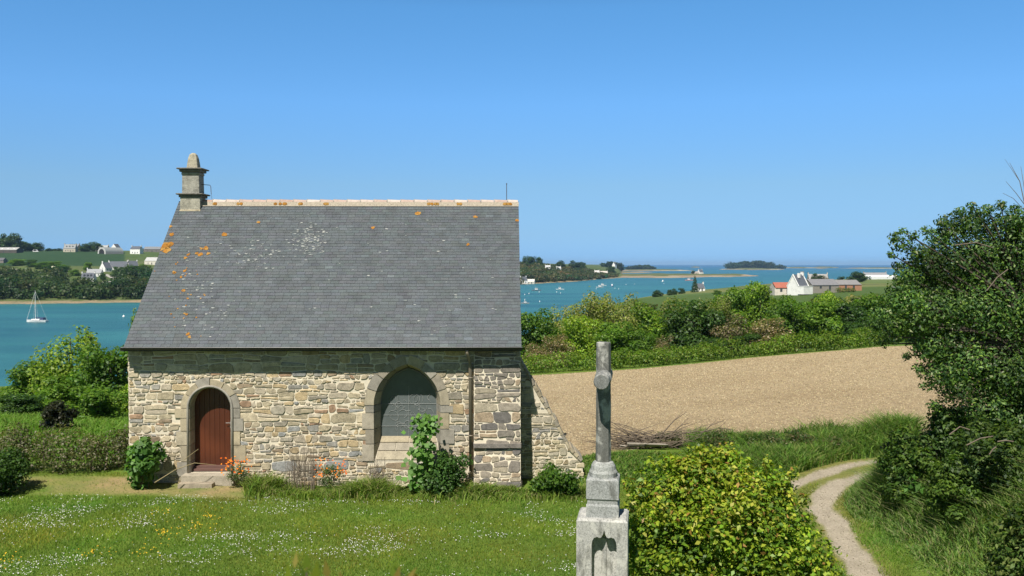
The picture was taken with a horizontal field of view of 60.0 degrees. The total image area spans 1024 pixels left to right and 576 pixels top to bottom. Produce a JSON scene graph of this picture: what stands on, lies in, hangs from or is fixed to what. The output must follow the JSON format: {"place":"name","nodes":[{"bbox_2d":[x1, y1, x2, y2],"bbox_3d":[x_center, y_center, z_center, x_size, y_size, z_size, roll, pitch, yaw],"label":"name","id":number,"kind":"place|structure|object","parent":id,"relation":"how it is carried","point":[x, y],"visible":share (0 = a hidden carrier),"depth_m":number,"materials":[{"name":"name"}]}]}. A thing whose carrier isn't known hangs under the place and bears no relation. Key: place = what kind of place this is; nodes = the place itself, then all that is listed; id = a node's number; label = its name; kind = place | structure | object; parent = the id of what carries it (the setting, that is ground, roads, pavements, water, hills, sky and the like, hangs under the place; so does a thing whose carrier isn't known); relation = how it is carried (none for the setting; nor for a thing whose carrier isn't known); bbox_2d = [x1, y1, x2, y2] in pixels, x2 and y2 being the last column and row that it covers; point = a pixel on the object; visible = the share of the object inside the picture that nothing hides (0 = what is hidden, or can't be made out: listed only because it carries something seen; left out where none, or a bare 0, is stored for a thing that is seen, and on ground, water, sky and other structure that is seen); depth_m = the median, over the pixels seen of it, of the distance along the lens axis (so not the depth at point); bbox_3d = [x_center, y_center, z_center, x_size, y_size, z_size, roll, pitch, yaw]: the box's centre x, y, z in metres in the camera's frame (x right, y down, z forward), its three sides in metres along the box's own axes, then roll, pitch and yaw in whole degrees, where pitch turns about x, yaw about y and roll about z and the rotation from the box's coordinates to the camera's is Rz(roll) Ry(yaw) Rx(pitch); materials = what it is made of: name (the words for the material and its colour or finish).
{"place":"outdoors","nodes":[
{"label":"outdoors","id":0,"kind":"place"},
{"bbox_2d":[0,411,128,460],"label":"hedge","id":1,"kind":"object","parent":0,"point":[95,426],"depth_m":28.24,"materials":[{"name":"green plant"}]},
{"bbox_2d":[0,250,621,303],"bbox_3d":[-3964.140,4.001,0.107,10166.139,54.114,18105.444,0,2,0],"label":"shore","id":2,"kind":"structure","parent":0,"point":[75,260],"depth_m":996.72,"materials":[{"name":"green plant"}]},
{"bbox_2d":[0,247,22,252],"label":"barn","id":3,"kind":"structure","parent":2,"relation":"on","point":[11,250],"depth_m":1112.93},
{"bbox_2d":[0,232,26,247],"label":"tree","id":4,"kind":"object","parent":2,"relation":"on","point":[8,241],"visible":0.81,"depth_m":1163.51,"materials":[{"name":"green plant"}]},
{"bbox_2d":[6,259,26,265],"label":"tree","id":5,"kind":"object","parent":2,"relation":"on","point":[16,262],"visible":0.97,"depth_m":896.82,"materials":[{"name":"green plant"}]},
{"bbox_2d":[21,241,37,251],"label":"tree","id":6,"kind":"object","parent":2,"relation":"on","point":[28,246],"visible":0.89,"depth_m":1174.31,"materials":[{"name":"green plant"}]},
{"bbox_2d":[63,243,77,251],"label":"house","id":7,"kind":"structure","parent":2,"relation":"on","point":[70,247],"depth_m":1145.57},
{"bbox_2d":[0,263,152,299],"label":"wood","id":8,"kind":"object","parent":2,"relation":"on","point":[52,282],"visible":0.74,"depth_m":604.90,"materials":[{"name":"green plant"}]},
{"bbox_2d":[81,271,96,280],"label":"house","id":9,"kind":"structure","parent":2,"relation":"on","point":[89,275],"depth_m":743.06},
{"bbox_2d":[86,268,103,276],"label":"house","id":10,"kind":"structure","parent":2,"relation":"on","point":[98,272],"depth_m":797.30,"materials":[{"name":"white paint"}]},
{"bbox_2d":[88,242,103,250],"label":"tree","id":11,"kind":"object","parent":2,"relation":"on","point":[95,246],"visible":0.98,"depth_m":1174.97,"materials":[{"name":"green plant"}]},
{"bbox_2d":[100,261,112,271],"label":"house","id":12,"kind":"structure","parent":2,"relation":"on","point":[106,266],"depth_m":842.49,"materials":[{"name":"white paint"}]},
{"bbox_2d":[98,247,123,253],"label":"curved barn","id":13,"kind":"structure","parent":2,"relation":"on","point":[108,250],"depth_m":1112.09,"materials":[{"name":"grey metal"}]},
{"bbox_2d":[108,260,127,269],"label":"house","id":14,"kind":"structure","parent":2,"relation":"on","point":[118,264],"depth_m":867.81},
{"bbox_2d":[130,245,142,253],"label":"house","id":15,"kind":"structure","parent":2,"relation":"on","point":[136,249],"depth_m":1125.23,"materials":[{"name":"white paint"}]},
{"bbox_2d":[144,257,157,264],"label":"barn","id":16,"kind":"structure","parent":2,"relation":"on","point":[150,260],"depth_m":955.99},
{"bbox_2d":[144,247,160,251],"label":"shed","id":17,"kind":"structure","parent":2,"relation":"on","point":[152,249],"depth_m":1184.47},
{"bbox_2d":[520,261,619,283],"bbox_3d":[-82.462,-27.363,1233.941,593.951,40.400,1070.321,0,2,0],"label":"wood","id":18,"kind":"object","parent":2,"relation":"on","point":[539,273],"visible":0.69,"depth_m":1347.50,"materials":[{"name":"green plant"}]},
{"bbox_2d":[600,261,624,270],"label":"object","id":19,"kind":"object","parent":2,"relation":"on","point":[620,266],"visible":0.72,"depth_m":2522.04,"materials":[{"name":"green plant"}]},
{"bbox_2d":[0,463,914,575],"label":"lawn","id":20,"kind":"structure","parent":0,"point":[59,490],"depth_m":17.88,"materials":[{"name":"green plant"}]},
{"bbox_2d":[0,445,33,494],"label":"green shrub","id":21,"kind":"object","parent":20,"relation":"on","point":[13,471],"visible":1,"depth_m":20.32,"materials":[{"name":"green plant"}]},
{"bbox_2d":[0,508,220,568],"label":"buttercups","id":22,"kind":"object","parent":20,"relation":"on","point":[145,537],"visible":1,"depth_m":17.24,"materials":[{"name":"yellow plant"}]},
{"bbox_2d":[124,436,167,489],"bbox_3d":[-8.655,4.128,20.887,0.977,1.303,1.066,0,2,0],"label":"shrub","id":23,"kind":"object","parent":20,"relation":"on","point":[144,456],"visible":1,"depth_m":20.70,"materials":[{"name":"green plant"}]},
{"bbox_2d":[220,456,251,487],"bbox_3d":[-6.478,4.373,20.960,0.696,0.826,0.590,0,2,0],"label":"marigold","id":24,"kind":"object","parent":20,"relation":"on","point":[241,471],"visible":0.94,"depth_m":20.95,"materials":[{"name":"orange plant"}]},
{"bbox_2d":[0,494,586,575],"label":"daisies","id":25,"kind":"object","parent":20,"relation":"on","point":[246,534],"visible":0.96,"depth_m":17.39,"materials":[{"name":"white plant"}]},
{"bbox_2d":[283,442,317,489],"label":"dry weed","id":26,"kind":"object","parent":20,"relation":"on","point":[311,477],"visible":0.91,"depth_m":21.03,"materials":[{"name":"beige plant"}]},
{"bbox_2d":[314,457,346,488],"bbox_3d":[-4.292,4.438,20.989,0.756,0.873,0.657,0,2,0],"label":"marigold","id":27,"kind":"object","parent":20,"relation":"on","point":[325,484],"visible":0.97,"depth_m":20.96,"materials":[{"name":"orange plant"}]},
{"bbox_2d":[120,153,583,487],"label":"chapel","id":28,"kind":"structure","parent":20,"relation":"on","point":[263,335],"depth_m":21.74,"materials":[{"name":"stone"}]},
{"bbox_2d":[195,388,230,464],"bbox_3d":[-7.294,3.389,21.761,0.975,1.967,0.123,0,2,-1],"label":"door","id":29,"kind":"structure","parent":28,"relation":"in","point":[212,406],"depth_m":21.77,"materials":[{"name":"red wood"}]},
{"bbox_2d":[380,367,436,436],"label":"window","id":30,"kind":"structure","parent":28,"relation":"in","point":[408,393],"depth_m":21.87,"materials":[{"name":"grey glass"}]},
{"bbox_2d":[366,457,388,480],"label":"dry weed","id":31,"kind":"object","parent":20,"relation":"on","point":[375,473],"visible":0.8,"depth_m":21.12,"materials":[{"name":"beige plant"}]},
{"bbox_2d":[234,469,587,508],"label":"wall weeds","id":32,"kind":"object","parent":20,"relation":"on","point":[267,485],"depth_m":20.51,"materials":[{"name":"green plant"}]},
{"bbox_2d":[396,413,442,491],"bbox_3d":[-2.127,3.893,20.861,1.005,1.905,0.825,1,2,18],"label":"hollyhock","id":33,"kind":"object","parent":20,"relation":"on","point":[424,443],"visible":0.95,"depth_m":20.74,"materials":[{"name":"green plant"}]},
{"bbox_2d":[421,450,472,496],"bbox_3d":[-1.514,4.347,20.747,1.204,1.124,1.131,0,2,0],"label":"dark shrub","id":34,"kind":"object","parent":20,"relation":"on","point":[454,477],"visible":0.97,"depth_m":20.51,"materials":[{"name":"green plant"}]},
{"bbox_2d":[527,460,582,496],"bbox_3d":[1.005,4.497,20.601,1.079,0.817,1.141,-1,2,-34],"label":"green shrub","id":35,"kind":"object","parent":20,"relation":"on","point":[550,478],"visible":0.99,"depth_m":20.45,"materials":[{"name":"green plant"}]},
{"bbox_2d":[576,342,628,575],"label":"stone cross","id":36,"kind":"object","parent":20,"relation":"on","point":[602,534],"visible":1,"depth_m":8.22,"materials":[{"name":"stone"}]},
{"bbox_2d":[621,441,847,575],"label":"leafy shrub","id":37,"kind":"object","parent":20,"relation":"on","point":[700,493],"visible":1,"depth_m":9.62,"materials":[{"name":"green plant"}]},
{"bbox_2d":[0,265,948,385],"bbox_3d":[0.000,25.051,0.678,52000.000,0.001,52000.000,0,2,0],"label":"water","id":38,"kind":"structure","parent":0,"point":[20,336],"depth_m":523.17,"materials":[{"name":"blue liquid"}]},
{"bbox_2d":[27,293,48,321],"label":"sailing boat","id":39,"kind":"object","parent":38,"relation":"on","point":[42,319],"visible":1,"depth_m":382.30,"materials":[{"name":"white plastic"}]},
{"bbox_2d":[0,279,1016,575],"bbox_3d":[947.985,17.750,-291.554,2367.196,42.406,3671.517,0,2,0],"label":"ground","id":40,"kind":"structure","parent":0,"point":[874,285],"depth_m":25.71,"materials":[{"name":"green plant"}]},
{"bbox_2d":[0,393,44,414],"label":"tree","id":41,"kind":"object","parent":40,"relation":"on","point":[16,403],"visible":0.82,"depth_m":35.83,"materials":[{"name":"green plant"}]},
{"bbox_2d":[0,359,62,401],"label":"tree","id":42,"kind":"object","parent":40,"relation":"on","point":[21,379],"visible":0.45,"depth_m":45.41,"materials":[{"name":"green plant"}]},
{"bbox_2d":[32,373,83,407],"bbox_3d":[-20.176,4.829,40.201,2.869,2.015,2.876,-1,2,-26],"label":"tree","id":43,"kind":"object","parent":40,"relation":"on","point":[59,388],"visible":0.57,"depth_m":39.57,"materials":[{"name":"green plant"}]},
{"bbox_2d":[39,399,79,429],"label":"dark bush","id":44,"kind":"object","parent":40,"relation":"on","point":[53,412],"visible":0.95,"depth_m":27.93,"materials":[{"name":"black plant"}]},
{"bbox_2d":[0,421,128,474],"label":"hedge","id":45,"kind":"object","parent":40,"relation":"on","point":[94,453],"visible":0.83,"depth_m":22.40,"materials":[{"name":"green plant"}]},
{"bbox_2d":[26,325,107,401],"bbox_3d":[-21.489,4.018,43.093,3.999,4.482,3.283,-1,2,-34],"label":"tree","id":46,"kind":"object","parent":40,"relation":"on","point":[66,367],"visible":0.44,"depth_m":42.54,"materials":[{"name":"green plant"}]},
{"bbox_2d":[65,385,128,420],"bbox_3d":[-15.196,4.355,32.194,2.332,1.775,2.559,0,2,18],"label":"tree","id":47,"kind":"object","parent":40,"relation":"on","point":[96,402],"visible":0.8,"depth_m":31.82,"materials":[{"name":"green plant"}]},
{"bbox_2d":[66,343,128,405],"bbox_3d":[-17.395,4.042,38.233,3.196,3.449,2.849,0,2,9],"label":"tree","id":48,"kind":"object","parent":40,"relation":"on","point":[102,364],"visible":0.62,"depth_m":37.63,"materials":[{"name":"green plant"}]},
{"bbox_2d":[115,384,128,413],"bbox_3d":[-15.330,4.574,35.093,1.775,1.773,1.579,0,2,3],"label":"tree","id":49,"kind":"object","parent":40,"relation":"on","point":[125,405],"visible":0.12,"depth_m":34.77,"materials":[{"name":"green plant"}]},
{"bbox_2d":[258,551,417,575],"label":"hedge shoots","id":50,"kind":"object","parent":40,"relation":"on","point":[394,571],"visible":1,"depth_m":1.75,"materials":[{"name":"green plant"}]},
{"bbox_2d":[523,342,553,368],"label":"tree","id":51,"kind":"object","parent":40,"relation":"on","point":[529,349],"visible":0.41,"depth_m":87.65,"materials":[{"name":"green plant"}]},
{"bbox_2d":[520,308,561,363],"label":"tree","id":52,"kind":"object","parent":40,"relation":"on","point":[530,336],"visible":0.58,"depth_m":95.01,"materials":[{"name":"green plant"}]},
{"bbox_2d":[541,334,575,367],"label":"tree","id":53,"kind":"object","parent":40,"relation":"on","point":[553,344],"visible":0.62,"depth_m":90.12,"materials":[{"name":"green plant"}]},
{"bbox_2d":[548,303,593,350],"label":"tree","id":54,"kind":"object","parent":40,"relation":"on","point":[565,315],"visible":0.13,"depth_m":99.68,"materials":[{"name":"green plant"}]},
{"bbox_2d":[560,315,603,365],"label":"tree","id":55,"kind":"object","parent":40,"relation":"on","point":[574,329],"visible":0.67,"depth_m":91.19,"materials":[{"name":"green plant"}]},
{"bbox_2d":[569,286,616,359],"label":"tree","id":56,"kind":"object","parent":40,"relation":"on","point":[592,309],"visible":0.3,"depth_m":103.43,"materials":[{"name":"green plant"}]},
{"bbox_2d":[591,320,641,364],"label":"tree","id":57,"kind":"object","parent":40,"relation":"on","point":[613,334],"visible":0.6,"depth_m":88.96,"materials":[{"name":"green plant"}]},
{"bbox_2d":[595,292,646,346],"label":"tree","id":58,"kind":"object","parent":40,"relation":"on","point":[628,314],"visible":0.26,"depth_m":101.86,"materials":[{"name":"green plant"}]},
{"bbox_2d":[624,327,658,363],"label":"tree","id":59,"kind":"object","parent":40,"relation":"on","point":[646,342],"visible":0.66,"depth_m":88.42,"materials":[{"name":"green plant"}]},
{"bbox_2d":[624,301,669,353],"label":"tree","id":60,"kind":"object","parent":40,"relation":"on","point":[659,329],"visible":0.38,"depth_m":95.03,"materials":[{"name":"green plant"}]},
{"bbox_2d":[653,334,673,362],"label":"tree","id":61,"kind":"object","parent":40,"relation":"on","point":[661,343],"visible":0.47,"depth_m":87.85,"materials":[{"name":"green plant"}]},
{"bbox_2d":[654,430,682,447],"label":"nettle clump","id":62,"kind":"object","parent":40,"relation":"on","point":[677,439],"visible":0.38,"depth_m":26.08,"materials":[{"name":"green plant"}]},
{"bbox_2d":[653,296,688,347],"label":"tree","id":63,"kind":"object","parent":40,"relation":"on","point":[662,307],"visible":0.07,"depth_m":117.14,"materials":[{"name":"green plant"}]},
{"bbox_2d":[656,298,725,358],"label":"tree","id":64,"kind":"object","parent":40,"relation":"on","point":[683,333],"visible":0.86,"depth_m":91.05,"materials":[{"name":"green plant"}]},
{"bbox_2d":[520,326,888,373],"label":"hedge","id":65,"kind":"object","parent":40,"relation":"on","point":[755,348],"visible":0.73,"depth_m":82.18,"materials":[{"name":"green plant"}]},
{"bbox_2d":[697,337,729,358],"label":"tree","id":66,"kind":"object","parent":40,"relation":"on","point":[713,340],"visible":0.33,"depth_m":87.76,"materials":[{"name":"green plant"}]},
{"bbox_2d":[697,291,738,334],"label":"tree","id":67,"kind":"object","parent":40,"relation":"on","point":[725,307],"visible":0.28,"depth_m":111.62,"materials":[{"name":"green plant"}]},
{"bbox_2d":[700,427,736,447],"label":"nettle clump","id":68,"kind":"object","parent":40,"relation":"on","point":[717,437],"visible":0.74,"depth_m":25.11,"materials":[{"name":"green plant"}]},
{"bbox_2d":[706,314,752,355],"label":"tree","id":69,"kind":"object","parent":40,"relation":"on","point":[733,329],"visible":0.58,"depth_m":89.64,"materials":[{"name":"green plant"}]},
{"bbox_2d":[708,285,751,333],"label":"tree","id":70,"kind":"object","parent":40,"relation":"on","point":[738,300],"visible":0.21,"depth_m":115.04,"materials":[{"name":"green plant"}]},
{"bbox_2d":[730,334,768,355],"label":"tree","id":71,"kind":"object","parent":40,"relation":"on","point":[753,337],"visible":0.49,"depth_m":87.71,"materials":[{"name":"green plant"}]},
{"bbox_2d":[580,407,930,486],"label":"margin grass","id":72,"kind":"structure","parent":40,"relation":"on","point":[865,435],"depth_m":24.36,"materials":[{"name":"green plant"}]},
{"bbox_2d":[741,280,778,336],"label":"tree","id":73,"kind":"object","parent":40,"relation":"on","point":[754,309],"visible":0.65,"depth_m":109.36,"materials":[{"name":"green plant"}]},
{"bbox_2d":[626,293,907,332],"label":"valley scrub","id":74,"kind":"object","parent":40,"relation":"on","point":[852,297],"depth_m":224.97,"materials":[{"name":"green plant"}]},
{"bbox_2d":[742,430,793,446],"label":"nettle clump","id":75,"kind":"object","parent":40,"relation":"on","point":[772,437],"visible":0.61,"depth_m":25.17,"materials":[{"name":"green plant"}]},
{"bbox_2d":[744,317,802,353],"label":"tree","id":76,"kind":"object","parent":40,"relation":"on","point":[765,331],"visible":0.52,"depth_m":88.37,"materials":[{"name":"green plant"}]},
{"bbox_2d":[759,294,794,344],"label":"tree","id":77,"kind":"object","parent":40,"relation":"on","point":[783,298],"visible":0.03,"depth_m":121.27,"materials":[{"name":"green plant"}]},
{"bbox_2d":[770,282,787,294],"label":"outbuilding","id":78,"kind":"structure","parent":40,"relation":"on","point":[778,288],"depth_m":375.28,"materials":[{"name":"beige paint"}]},
{"bbox_2d":[761,298,814,348],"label":"tree","id":79,"kind":"object","parent":40,"relation":"on","point":[784,312],"visible":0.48,"depth_m":99.14,"materials":[{"name":"green plant"}]},
{"bbox_2d":[782,428,813,445],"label":"nettle clump","id":80,"kind":"object","parent":40,"relation":"on","point":[796,436],"visible":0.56,"depth_m":24.93,"materials":[{"name":"green plant"}]},
{"bbox_2d":[786,272,812,294],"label":"gabled house","id":81,"kind":"structure","parent":40,"relation":"on","point":[797,284],"depth_m":369.90,"materials":[{"name":"white paint"}]},
{"bbox_2d":[792,296,844,347],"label":"tree","id":82,"kind":"object","parent":40,"relation":"on","point":[821,317],"visible":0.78,"depth_m":95.13,"materials":[{"name":"green plant"}]},
{"bbox_2d":[806,279,838,292],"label":"barn","id":83,"kind":"structure","parent":40,"relation":"on","point":[822,285],"depth_m":396.93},
{"bbox_2d":[814,289,843,313],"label":"tree","id":84,"kind":"object","parent":40,"relation":"on","point":[830,295],"visible":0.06,"depth_m":111.55,"materials":[{"name":"green plant"}]},
{"bbox_2d":[806,434,856,449],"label":"nettle clump","id":85,"kind":"object","parent":40,"relation":"on","point":[833,440],"visible":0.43,"depth_m":24.56,"materials":[{"name":"green plant"}]},
{"bbox_2d":[835,280,861,290],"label":"shed","id":86,"kind":"structure","parent":40,"relation":"on","point":[855,284],"depth_m":425.86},
{"bbox_2d":[829,300,874,345],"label":"tree","id":87,"kind":"object","parent":40,"relation":"on","point":[847,312],"visible":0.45,"depth_m":97.41,"materials":[{"name":"green plant"}]},
{"bbox_2d":[846,271,869,281],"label":"tree","id":88,"kind":"object","parent":40,"relation":"on","point":[859,277],"visible":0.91,"depth_m":676.60,"materials":[{"name":"green plant"}]},
{"bbox_2d":[842,317,889,345],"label":"tree","id":89,"kind":"object","parent":40,"relation":"on","point":[853,326],"visible":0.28,"depth_m":89.98,"materials":[{"name":"green plant"}]},
{"bbox_2d":[852,292,898,340],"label":"tree","id":90,"kind":"object","parent":40,"relation":"on","point":[869,303],"visible":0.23,"depth_m":98.91,"materials":[{"name":"green plant"}]},
{"bbox_2d":[864,275,896,278],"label":"greenhouse","id":91,"kind":"object","parent":40,"relation":"on","point":[879,276],"visible":0.54,"depth_m":891.45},
{"bbox_2d":[880,430,919,466],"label":"bramble","id":92,"kind":"object","parent":40,"relation":"on","point":[888,444],"visible":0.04,"depth_m":18.96,"materials":[{"name":"green plant"}]},
{"bbox_2d":[884,452,924,509],"bbox_3d":[7.823,3.830,17.604,0.502,1.363,1.378,0,2,0],"label":"dock plant","id":93,"kind":"object","parent":40,"relation":"on","point":[916,488],"visible":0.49,"depth_m":17.27,"materials":[{"name":"green plant"}]},
{"bbox_2d":[873,423,936,508],"bbox_3d":[7.897,3.577,17.630,1.078,1.745,1.487,0,2,0],"label":"bramble","id":94,"kind":"object","parent":40,"relation":"on","point":[901,447],"visible":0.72,"depth_m":17.50,"materials":[{"name":"green plant"}]},
{"bbox_2d":[839,410,1023,575],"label":"bank grass","id":95,"kind":"structure","parent":40,"relation":"on","point":[867,495],"depth_m":15.54,"materials":[{"name":"green plant"}]},
{"bbox_2d":[917,398,966,472],"bbox_3d":[8.463,3.028,17.299,1.098,1.735,1.648,0,2,0],"label":"bramble","id":96,"kind":"object","parent":40,"relation":"on","point":[941,425],"visible":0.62,"depth_m":17.14,"materials":[{"name":"green plant"}]},
{"bbox_2d":[867,200,1023,454],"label":"elder tree","id":97,"kind":"object","parent":40,"relation":"on","point":[945,327],"visible":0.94,"depth_m":17.04,"materials":[{"name":"green plant"}]},
{"bbox_2d":[919,454,996,522],"bbox_3d":[7.873,3.533,15.667,1.096,1.190,1.544,0,2,0],"label":"bramble","id":98,"kind":"object","parent":40,"relation":"on","point":[941,491],"visible":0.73,"depth_m":15.43,"materials":[{"name":"green plant"}]},
{"bbox_2d":[940,417,1023,496],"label":"bramble","id":99,"kind":"object","parent":40,"relation":"on","point":[1001,453],"visible":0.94,"depth_m":15.02,"materials":[{"name":"green plant"}]},
{"bbox_2d":[981,498,1023,575],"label":"bramble","id":100,"kind":"object","parent":40,"relation":"on","point":[1010,533],"visible":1,"depth_m":12.13,"materials":[{"name":"green plant"}]},
{"bbox_2d":[0,0,1023,264],"label":"sky","id":101,"kind":"structure","parent":0,"point":[626,132],"materials":[{"name":"blue"}]},
{"bbox_2d":[622,266,898,277],"bbox_3d":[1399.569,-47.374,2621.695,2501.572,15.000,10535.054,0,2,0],"label":"sand bank","id":102,"kind":"structure","parent":0,"point":[661,275],"depth_m":1873.61,"materials":[{"name":"beige sand"}]},
{"bbox_2d":[624,265,656,269],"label":"island wood","id":103,"kind":"object","parent":102,"relation":"on","point":[641,267],"visible":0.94,"depth_m":3420.37,"materials":[{"name":"green plant"}]},
{"bbox_2d":[723,260,786,268],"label":"island wood","id":104,"kind":"object","parent":102,"relation":"on","point":[752,264],"visible":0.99,"depth_m":4077.91,"materials":[{"name":"green plant"}]},
{"bbox_2d":[532,344,1020,455],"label":"field","id":105,"kind":"structure","parent":0,"point":[784,393],"depth_m":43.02,"materials":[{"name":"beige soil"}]},
{"bbox_2d":[574,410,737,450],"bbox_3d":[4.186,4.381,26.161,4.884,1.532,2.109,0,2,0],"label":"brushwood pile","id":106,"kind":"object","parent":105,"relation":"on","point":[635,441],"visible":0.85,"depth_m":25.86,"materials":[{"name":"wood"}]},
{"bbox_2d":[791,459,885,575],"bbox_3d":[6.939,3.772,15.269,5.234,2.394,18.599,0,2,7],"label":"path","id":107,"kind":"structure","parent":0,"point":[827,522],"depth_m":18.39,"materials":[{"name":"beige gravel"}]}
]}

